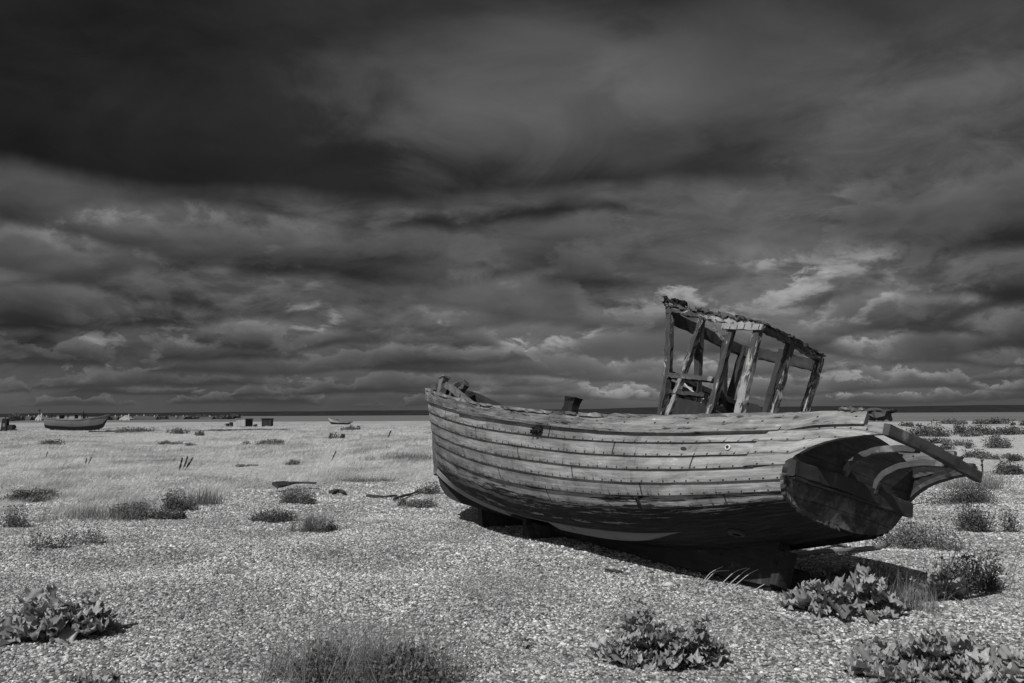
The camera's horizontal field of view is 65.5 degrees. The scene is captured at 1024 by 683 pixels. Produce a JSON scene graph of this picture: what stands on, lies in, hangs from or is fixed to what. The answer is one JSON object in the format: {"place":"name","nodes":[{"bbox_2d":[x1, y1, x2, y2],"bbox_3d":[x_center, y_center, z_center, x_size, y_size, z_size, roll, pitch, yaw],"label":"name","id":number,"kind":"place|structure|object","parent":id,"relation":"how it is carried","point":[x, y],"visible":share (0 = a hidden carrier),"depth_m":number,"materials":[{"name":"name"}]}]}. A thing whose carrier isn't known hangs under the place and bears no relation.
{"place":"outdoors","nodes":[
{"label":"outdoors","id":0,"kind":"place"},
{"bbox_2d":[0,410,656,416],"bbox_3d":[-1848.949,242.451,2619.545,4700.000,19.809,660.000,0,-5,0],"label":"inland rise","id":1,"kind":"structure","parent":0,"point":[354,413],"depth_m":2401.10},
{"bbox_2d":[0,421,1023,682],"bbox_3d":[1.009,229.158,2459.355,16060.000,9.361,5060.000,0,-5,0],"label":"shingle beach","id":2,"kind":"structure","parent":0,"point":[1016,441],"depth_m":27.79,"materials":[{"name":"grey gravel"}]},
{"bbox_2d":[0,416,16,430],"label":"beach winch","id":3,"kind":"object","parent":2,"relation":"on","point":[5,426],"visible":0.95,"depth_m":75.25,"materials":[{"name":"metal"}]},
{"bbox_2d":[8,413,19,420],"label":"tree","id":4,"kind":"object","parent":2,"relation":"on","point":[12,418],"visible":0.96,"depth_m":558.17,"materials":[{"name":"black plant"}]},
{"bbox_2d":[20,415,33,419],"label":"house","id":5,"kind":"structure","parent":2,"relation":"on","point":[28,417],"depth_m":616.30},
{"bbox_2d":[35,413,44,420],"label":"house","id":6,"kind":"structure","parent":2,"relation":"on","point":[40,417],"depth_m":595.92,"materials":[{"name":"white"}]},
{"bbox_2d":[38,439,66,444],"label":"beach shrub","id":7,"kind":"object","parent":2,"relation":"on","point":[50,441],"visible":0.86,"depth_m":43.21,"materials":[{"name":"grey plant"}]},
{"bbox_2d":[0,581,123,645],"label":"sea kale","id":8,"kind":"object","parent":2,"relation":"on","point":[70,622],"visible":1,"depth_m":5.68,"materials":[{"name":"grey plant"}]},
{"bbox_2d":[44,411,107,430],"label":"beached boat","id":9,"kind":"object","parent":2,"relation":"on","point":[74,422],"visible":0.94,"depth_m":81.00,"materials":[{"name":"grey wood"}]},
{"bbox_2d":[22,499,149,523],"bbox_3d":[-6.428,2.551,12.110,2.082,0.368,1.145,0,-5,0],"label":"grass tuft","id":10,"kind":"object","parent":2,"relation":"on","point":[102,515],"visible":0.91,"depth_m":12.07,"materials":[{"name":"grey plant"}]},
{"bbox_2d":[105,414,114,419],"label":"tree","id":11,"kind":"object","parent":2,"relation":"on","point":[109,417],"visible":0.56,"depth_m":616.67,"materials":[{"name":"black plant"}]},
{"bbox_2d":[119,414,132,419],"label":"house","id":12,"kind":"structure","parent":2,"relation":"on","point":[126,417],"depth_m":604.59,"materials":[{"name":"white"}]},
{"bbox_2d":[114,427,157,432],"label":"beach shrub","id":13,"kind":"object","parent":2,"relation":"on","point":[130,430],"visible":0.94,"depth_m":72.41,"materials":[{"name":"grey plant"}]},
{"bbox_2d":[133,414,145,419],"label":"house","id":14,"kind":"structure","parent":2,"relation":"on","point":[143,417],"depth_m":634.52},
{"bbox_2d":[145,415,157,419],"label":"house","id":15,"kind":"structure","parent":2,"relation":"on","point":[154,417],"depth_m":635.82,"materials":[{"name":"grey"}]},
{"bbox_2d":[156,440,182,444],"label":"beach shrub","id":16,"kind":"object","parent":2,"relation":"on","point":[165,442],"visible":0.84,"depth_m":47.98,"materials":[{"name":"grey plant"}]},
{"bbox_2d":[166,427,190,433],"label":"beach shrub","id":17,"kind":"object","parent":2,"relation":"on","point":[177,431],"visible":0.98,"depth_m":65.67,"materials":[{"name":"grey plant"}]},
{"bbox_2d":[178,456,193,469],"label":"dock stalk","id":18,"kind":"object","parent":2,"relation":"on","point":[192,458],"visible":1,"depth_m":21.44,"materials":[{"name":"black plant"}]},
{"bbox_2d":[88,429,289,431],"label":"boarded track","id":19,"kind":"structure","parent":2,"relation":"on","point":[196,430],"depth_m":78.24,"materials":[{"name":"grey wood"}]},
{"bbox_2d":[185,414,202,418],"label":"tree","id":20,"kind":"object","parent":2,"relation":"on","point":[195,416],"visible":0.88,"depth_m":705.00,"materials":[{"name":"black plant"}]},
{"bbox_2d":[194,431,204,435],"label":"beach shrub","id":21,"kind":"object","parent":2,"relation":"on","point":[200,433],"visible":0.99,"depth_m":62.96,"materials":[{"name":"grey plant"}]},
{"bbox_2d":[199,416,215,418],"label":"house","id":22,"kind":"structure","parent":2,"relation":"on","point":[210,417],"depth_m":694.75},
{"bbox_2d":[0,423,433,520],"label":"beach grass","id":23,"kind":"structure","parent":2,"relation":"on","point":[107,455],"depth_m":26.94,"materials":[{"name":"grey plant"}]},
{"bbox_2d":[220,413,237,418],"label":"tree","id":24,"kind":"object","parent":2,"relation":"on","point":[226,416],"visible":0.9,"depth_m":674.78,"materials":[{"name":"black plant"}]},
{"bbox_2d":[231,414,242,418],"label":"tree","id":25,"kind":"object","parent":2,"relation":"on","point":[239,415],"visible":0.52,"depth_m":684.38,"materials":[{"name":"black plant"}]},
{"bbox_2d":[235,418,253,426],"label":"beach hut","id":26,"kind":"object","parent":2,"relation":"on","point":[242,422],"visible":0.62,"depth_m":106.96,"materials":[{"name":"white wood"}]},
{"bbox_2d":[245,419,252,425],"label":"end door","id":27,"kind":"structure","parent":26,"relation":"in","point":[248,422],"depth_m":107.08,"materials":[{"name":"black wood"}]},
{"bbox_2d":[235,464,257,466],"bbox_3d":[-8.025,3.752,24.146,0.131,0.120,1.279,-1,-5,9],"label":"driftwood plank","id":28,"kind":"object","parent":2,"relation":"on","point":[240,465],"visible":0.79,"depth_m":23.87,"materials":[{"name":"grey wood"}]},
{"bbox_2d":[242,438,284,444],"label":"beach shrub","id":29,"kind":"object","parent":2,"relation":"on","point":[268,441],"visible":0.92,"depth_m":44.73,"materials":[{"name":"grey plant"}]},
{"bbox_2d":[261,418,273,426],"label":"beach hut","id":30,"kind":"object","parent":2,"relation":"on","point":[267,421],"visible":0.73,"depth_m":102.94,"materials":[{"name":"black wood"}]},
{"bbox_2d":[285,459,300,464],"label":"beach shrub","id":31,"kind":"object","parent":2,"relation":"on","point":[293,462],"visible":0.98,"depth_m":24.96,"materials":[{"name":"grey plant"}]},
{"bbox_2d":[328,432,344,438],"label":"beach shrub","id":32,"kind":"object","parent":2,"relation":"on","point":[341,436],"visible":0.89,"depth_m":54.16,"materials":[{"name":"grey plant"}]},
{"bbox_2d":[329,489,346,493],"bbox_3d":[-3.508,2.998,15.905,0.327,0.072,0.652,2,-5,-19],"label":"driftwood plank","id":33,"kind":"object","parent":2,"relation":"on","point":[337,490],"visible":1,"depth_m":15.89,"materials":[{"name":"black wood"}]},
{"bbox_2d":[328,417,352,424],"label":"beached boat","id":34,"kind":"object","parent":2,"relation":"on","point":[333,421],"visible":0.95,"depth_m":127.00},
{"bbox_2d":[340,425,360,430],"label":"beach shrub","id":35,"kind":"object","parent":2,"relation":"on","point":[350,427],"visible":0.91,"depth_m":82.01,"materials":[{"name":"grey plant"}]},
{"bbox_2d":[366,494,396,497],"bbox_3d":[-2.527,3.000,15.430,0.604,0.080,0.184,0,-5,-6],"label":"driftwood plank","id":36,"kind":"object","parent":2,"relation":"on","point":[377,496],"visible":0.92,"depth_m":15.37,"materials":[{"name":"grey wood"}]},
{"bbox_2d":[359,450,432,460],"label":"grass tuft","id":37,"kind":"object","parent":2,"relation":"on","point":[408,456],"visible":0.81,"depth_m":26.29,"materials":[{"name":"grey plant"}]},
{"bbox_2d":[393,491,418,499],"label":"driftwood branch","id":38,"kind":"object","parent":2,"relation":"on","point":[401,496],"visible":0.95,"depth_m":15.26,"materials":[{"name":"black wood"}]},
{"bbox_2d":[478,508,522,526],"bbox_3d":[-0.148,2.503,11.374,0.650,0.371,0.333,1,-5,-14],"label":"timber block","id":39,"kind":"object","parent":2,"relation":"on","point":[486,518],"depth_m":11.21,"materials":[{"name":"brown wood"}]},
{"bbox_2d":[0,554,1023,682],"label":"shingle pebbles","id":40,"kind":"object","parent":2,"relation":"on","point":[163,633],"visible":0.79,"depth_m":6.19,"materials":[{"name":"grey gravel"}]},
{"bbox_2d":[66,669,127,682],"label":"sea kale","id":41,"kind":"object","parent":40,"relation":"on","point":[105,676],"visible":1,"depth_m":4.65,"materials":[{"name":"grey plant"}]},
{"bbox_2d":[238,596,546,682],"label":"grass tuft","id":42,"kind":"object","parent":40,"relation":"on","point":[402,666],"visible":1,"depth_m":4.78,"materials":[{"name":"grey plant"}]},
{"bbox_2d":[514,634,542,647],"bbox_3d":[0.110,2.090,5.546,0.185,0.102,0.169,-2,-5,19],"label":"sea kale","id":43,"kind":"object","parent":40,"relation":"on","point":[520,641],"visible":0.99,"depth_m":5.55,"materials":[{"name":"grey plant"}]},
{"bbox_2d":[604,568,623,572],"bbox_3d":[1.006,2.276,7.899,0.195,0.051,0.048,-3,-6,28],"label":"driftwood stick","id":44,"kind":"object","parent":40,"relation":"on","point":[612,570],"visible":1,"depth_m":7.89,"materials":[{"name":"grey wood"}]},
{"bbox_2d":[589,593,730,671],"bbox_3d":[0.951,1.872,5.157,0.909,0.448,0.628,0,-5,0],"label":"sea kale","id":45,"kind":"object","parent":40,"relation":"on","point":[695,643],"visible":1,"depth_m":5.06,"materials":[{"name":"grey plant"}]},
{"bbox_2d":[664,582,673,585],"bbox_3d":[1.460,2.254,7.412,0.101,0.035,0.067,0,-5,0],"label":"white stone","id":46,"kind":"object","parent":40,"relation":"on","point":[668,583],"visible":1,"depth_m":7.39,"materials":[{"name":"white stone"}]},
{"bbox_2d":[702,566,763,590],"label":"grass stalks","id":47,"kind":"object","parent":40,"relation":"on","point":[729,576],"depth_m":7.23,"materials":[{"name":"grey plant"}]},
{"bbox_2d":[777,563,910,623],"bbox_3d":[2.647,1.978,6.310,0.950,0.400,0.781,2,-6,-22],"label":"sea kale","id":48,"kind":"object","parent":40,"relation":"on","point":[818,596],"visible":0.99,"depth_m":6.24,"materials":[{"name":"grey plant"}]},
{"bbox_2d":[807,561,913,585],"bbox_3d":[3.216,2.175,7.480,1.056,0.278,0.693,0,-5,0],"label":"sea kale","id":49,"kind":"object","parent":40,"relation":"on","point":[830,576],"visible":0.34,"depth_m":7.48,"materials":[{"name":"grey plant"}]},
{"bbox_2d":[872,569,959,613],"bbox_3d":[3.217,1.952,6.381,0.767,0.390,0.557,0,-5,0],"label":"grass tuft","id":50,"kind":"object","parent":40,"relation":"on","point":[910,598],"visible":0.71,"depth_m":6.33,"materials":[{"name":"grey plant"}]},
{"bbox_2d":[886,565,971,601],"bbox_3d":[3.583,2.113,6.955,0.800,0.320,0.563,0,-5,0],"label":"sea kale","id":51,"kind":"object","parent":40,"relation":"on","point":[936,583],"visible":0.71,"depth_m":6.89,"materials":[{"name":"grey plant"}]},
{"bbox_2d":[839,624,1023,682],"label":"sea kale","id":52,"kind":"object","parent":40,"relation":"on","point":[922,658],"visible":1,"depth_m":4.85,"materials":[{"name":"grey plant"}]},
{"bbox_2d":[947,545,969,570],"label":"bent stalks","id":53,"kind":"object","parent":40,"relation":"on","point":[954,554],"visible":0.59,"depth_m":7.81,"materials":[{"name":"grey plant"}]},
{"bbox_2d":[922,535,1023,594],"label":"beach shrub","id":54,"kind":"object","parent":40,"relation":"on","point":[974,583],"visible":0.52,"depth_m":7.23,"materials":[{"name":"grey plant"}]},
{"bbox_2d":[0,508,1023,570],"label":"shingle pebbles","id":55,"kind":"object","parent":2,"relation":"on","point":[192,541],"visible":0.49,"depth_m":9.65,"materials":[{"name":"grey gravel"}]},
{"bbox_2d":[0,505,31,527],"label":"beach shrub","id":56,"kind":"object","parent":55,"relation":"on","point":[12,520],"visible":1,"depth_m":11.54,"materials":[{"name":"grey plant"}]},
{"bbox_2d":[22,520,71,550],"bbox_3d":[-5.613,2.300,9.519,0.610,0.367,0.371,-2,-5,18],"label":"beach shrub","id":57,"kind":"object","parent":55,"relation":"on","point":[51,545],"visible":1,"depth_m":9.55,"materials":[{"name":"grey plant"}]},
{"bbox_2d":[61,518,108,544],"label":"beach shrub","id":58,"kind":"object","parent":55,"relation":"on","point":[73,537],"visible":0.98,"depth_m":9.85,"materials":[{"name":"grey plant"}]},
{"bbox_2d":[109,501,186,519],"bbox_3d":[-5.624,2.612,12.242,1.135,0.284,0.677,0,-5,0],"label":"beach shrub","id":59,"kind":"object","parent":55,"relation":"on","point":[165,514],"visible":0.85,"depth_m":12.23,"materials":[{"name":"grey plant"}]},
{"bbox_2d":[245,507,298,522],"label":"beach shrub","id":60,"kind":"object","parent":55,"relation":"on","point":[280,516],"visible":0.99,"depth_m":11.76,"materials":[{"name":"grey plant"}]},
{"bbox_2d":[288,501,341,531],"bbox_3d":[-2.688,2.408,11.168,0.844,0.504,0.762,3,-6,-34],"label":"grass tuft","id":61,"kind":"object","parent":55,"relation":"on","point":[307,525],"visible":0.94,"depth_m":11.07,"materials":[{"name":"grey plant"}]},
{"bbox_2d":[316,520,337,532],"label":"beach shrub","id":62,"kind":"object","parent":55,"relation":"on","point":[330,528],"visible":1,"depth_m":11.01,"materials":[{"name":"grey plant"}]},
{"bbox_2d":[793,533,892,557],"bbox_3d":[3.925,2.399,9.278,2.490,0.097,0.406,4,-6,-37],"label":"wooden plank","id":63,"kind":"object","parent":55,"relation":"on","point":[843,550],"visible":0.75,"depth_m":8.94,"materials":[{"name":"wood"}]},
{"bbox_2d":[870,516,978,551],"bbox_3d":[4.895,2.293,9.589,1.161,0.386,0.713,0,-5,0],"label":"beach shrub","id":64,"kind":"object","parent":55,"relation":"on","point":[912,539],"visible":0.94,"depth_m":9.49,"materials":[{"name":"grey plant"}]},
{"bbox_2d":[951,497,1023,532],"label":"beach shrub","id":65,"kind":"object","parent":55,"relation":"on","point":[977,522],"visible":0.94,"depth_m":10.67,"materials":[{"name":"grey plant"}]},
{"bbox_2d":[0,468,1023,514],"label":"shingle pebbles","id":66,"kind":"object","parent":2,"relation":"on","point":[245,500],"visible":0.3,"depth_m":15.08,"materials":[{"name":"grey gravel"}]},
{"bbox_2d":[0,488,67,502],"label":"beach shrub","id":67,"kind":"object","parent":66,"relation":"on","point":[25,493],"visible":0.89,"depth_m":14.85,"materials":[{"name":"grey plant"}]},
{"bbox_2d":[107,494,161,510],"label":"grass tuft","id":68,"kind":"object","parent":66,"relation":"on","point":[146,505],"visible":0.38,"depth_m":13.45,"materials":[{"name":"grey plant"}]},
{"bbox_2d":[155,488,198,511],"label":"beach shrub","id":69,"kind":"object","parent":66,"relation":"on","point":[173,503],"visible":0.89,"depth_m":13.31,"materials":[{"name":"grey plant"}]},
{"bbox_2d":[171,483,227,505],"bbox_3d":[-5.505,2.633,14.045,1.336,0.498,0.892,0,-5,0],"label":"grass tuft","id":70,"kind":"object","parent":66,"relation":"on","point":[205,501],"visible":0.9,"depth_m":14.00,"materials":[{"name":"grey plant"}]},
{"bbox_2d":[271,481,316,487],"bbox_3d":[-4.677,2.966,16.731,0.465,0.141,1.335,-2,-6,23],"label":"driftwood plank","id":71,"kind":"object","parent":66,"relation":"on","point":[278,484],"visible":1,"depth_m":16.63,"materials":[{"name":"grey wood"}]},
{"bbox_2d":[277,485,320,504],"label":"beach shrub","id":72,"kind":"object","parent":66,"relation":"on","point":[303,498],"visible":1,"depth_m":14.02,"materials":[{"name":"grey plant"}]},
{"bbox_2d":[334,471,397,481],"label":"grass tuft","id":73,"kind":"object","parent":66,"relation":"on","point":[361,479],"visible":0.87,"depth_m":19.23,"materials":[{"name":"grey plant"}]},
{"bbox_2d":[397,497,439,508],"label":"beach shrub","id":74,"kind":"object","parent":66,"relation":"on","point":[421,503],"visible":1,"depth_m":13.60,"materials":[{"name":"grey plant"}]},
{"bbox_2d":[414,482,440,494],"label":"beach shrub","id":75,"kind":"object","parent":66,"relation":"on","point":[428,490],"visible":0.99,"depth_m":15.81,"materials":[{"name":"grey plant"}]},
{"bbox_2d":[917,482,1013,505],"bbox_3d":[7.724,2.606,13.690,1.583,0.388,0.924,0,-5,0],"label":"beach shrub","id":76,"kind":"object","parent":66,"relation":"on","point":[973,496],"visible":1,"depth_m":13.67,"materials":[{"name":"grey plant"}]},
{"bbox_2d":[930,462,1023,489],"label":"grass tuft","id":77,"kind":"object","parent":66,"relation":"on","point":[943,485],"visible":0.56,"depth_m":16.11,"materials":[{"name":"grey plant"}]},
{"bbox_2d":[990,460,1023,474],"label":"beach shrub","id":78,"kind":"object","parent":66,"relation":"on","point":[1014,469],"visible":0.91,"depth_m":18.95,"materials":[{"name":"grey plant"}]},
{"bbox_2d":[523,519,555,539],"bbox_3d":[0.338,2.372,9.827,0.406,0.338,0.455,1,-5,-9],"label":"timber block","id":79,"kind":"object","parent":2,"relation":"on","point":[534,529],"depth_m":9.63,"materials":[{"name":"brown wood"}]},
{"bbox_2d":[425,296,981,589],"bbox_3d":[0.953,1.049,9.790,2.795,2.716,8.633,21,-13,-31],"label":"wrecked boat","id":80,"kind":"object","parent":2,"relation":"on","point":[696,478],"visible":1,"depth_m":7.34,"materials":[{"name":"grey wood"}]},
{"bbox_2d":[742,568,811,591],"bbox_3d":[2.412,2.215,7.240,0.524,0.264,0.443,3,-6,-29],"label":"timber block","id":81,"kind":"object","parent":2,"relation":"on","point":[799,576],"depth_m":7.12,"materials":[{"name":"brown wood"}]},
{"bbox_2d":[903,422,922,426],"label":"beach shrub","id":82,"kind":"object","parent":2,"relation":"on","point":[909,424],"visible":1,"depth_m":79.29,"materials":[{"name":"grey plant"}]},
{"bbox_2d":[902,419,957,436],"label":"beach shrub","id":83,"kind":"object","parent":2,"relation":"on","point":[927,432],"visible":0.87,"depth_m":49.75,"materials":[{"name":"grey plant"}]},
{"bbox_2d":[928,435,948,443],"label":"beach shrub","id":84,"kind":"object","parent":2,"relation":"on","point":[935,439],"visible":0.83,"depth_m":39.42,"materials":[{"name":"grey plant"}]},
{"bbox_2d":[937,445,956,449],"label":"beach shrub","id":85,"kind":"object","parent":2,"relation":"on","point":[945,447],"visible":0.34,"depth_m":31.13,"materials":[{"name":"grey plant"}]},
{"bbox_2d":[938,417,967,423],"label":"beach shrub","id":86,"kind":"object","parent":2,"relation":"on","point":[947,421],"visible":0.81,"depth_m":97.34,"materials":[{"name":"grey plant"}]},
{"bbox_2d":[939,438,971,445],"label":"beach shrub","id":87,"kind":"object","parent":2,"relation":"on","point":[955,443],"visible":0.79,"depth_m":34.61,"materials":[{"name":"grey plant"}]},
{"bbox_2d":[952,420,968,432],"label":"beach shrub","id":88,"kind":"object","parent":2,"relation":"on","point":[956,426],"visible":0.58,"depth_m":58.32,"materials":[{"name":"grey plant"}]},
{"bbox_2d":[958,430,982,436],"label":"beach shrub","id":89,"kind":"object","parent":2,"relation":"on","point":[969,433],"visible":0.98,"depth_m":49.67,"materials":[{"name":"grey plant"}]},
{"bbox_2d":[960,448,991,457],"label":"beach shrub","id":90,"kind":"object","parent":2,"relation":"on","point":[969,454],"visible":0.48,"depth_m":23.56,"materials":[{"name":"grey plant"}]},
{"bbox_2d":[950,425,1023,434],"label":"beach shrub","id":91,"kind":"object","parent":2,"relation":"on","point":[1004,431],"visible":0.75,"depth_m":50.85,"materials":[{"name":"grey plant"}]},
{"bbox_2d":[964,432,1014,448],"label":"beach shrub","id":92,"kind":"object","parent":2,"relation":"on","point":[997,442],"visible":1,"depth_m":31.23,"materials":[{"name":"grey plant"}]},
{"bbox_2d":[972,417,1011,423],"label":"beach shrub","id":93,"kind":"object","parent":2,"relation":"on","point":[992,421],"visible":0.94,"depth_m":96.76,"materials":[{"name":"grey plant"}]},
{"bbox_2d":[974,451,1022,459],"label":"beach shrub","id":94,"kind":"object","parent":2,"relation":"on","point":[980,455],"visible":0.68,"depth_m":23.02,"materials":[{"name":"grey plant"}]},
{"bbox_2d":[1006,454,1023,460],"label":"beach shrub","id":95,"kind":"object","parent":2,"relation":"on","point":[1013,458],"visible":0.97,"depth_m":21.81,"materials":[{"name":"grey plant"}]},
{"bbox_2d":[1009,419,1023,425],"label":"beach shrub","id":96,"kind":"object","parent":2,"relation":"on","point":[1020,424],"visible":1,"depth_m":86.96,"materials":[{"name":"grey plant"}]},
{"bbox_2d":[0,412,1023,422],"bbox_3d":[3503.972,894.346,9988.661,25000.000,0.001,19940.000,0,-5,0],"label":"sea","id":97,"kind":"structure","parent":0,"point":[962,416],"depth_m":609.80,"materials":[{"name":"grey liquid"}]},
{"bbox_2d":[0,0,1023,413],"label":"sky","id":98,"kind":"structure","parent":0,"point":[206,205],"materials":[{"name":"grey"}]},
{"bbox_2d":[547,405,1023,412],"bbox_3d":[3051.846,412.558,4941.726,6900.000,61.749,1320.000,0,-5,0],"label":"hills","id":99,"kind":"structure","parent":0,"point":[961,408],"depth_m":4567.94,"materials":[{"name":"grey"}]}
]}

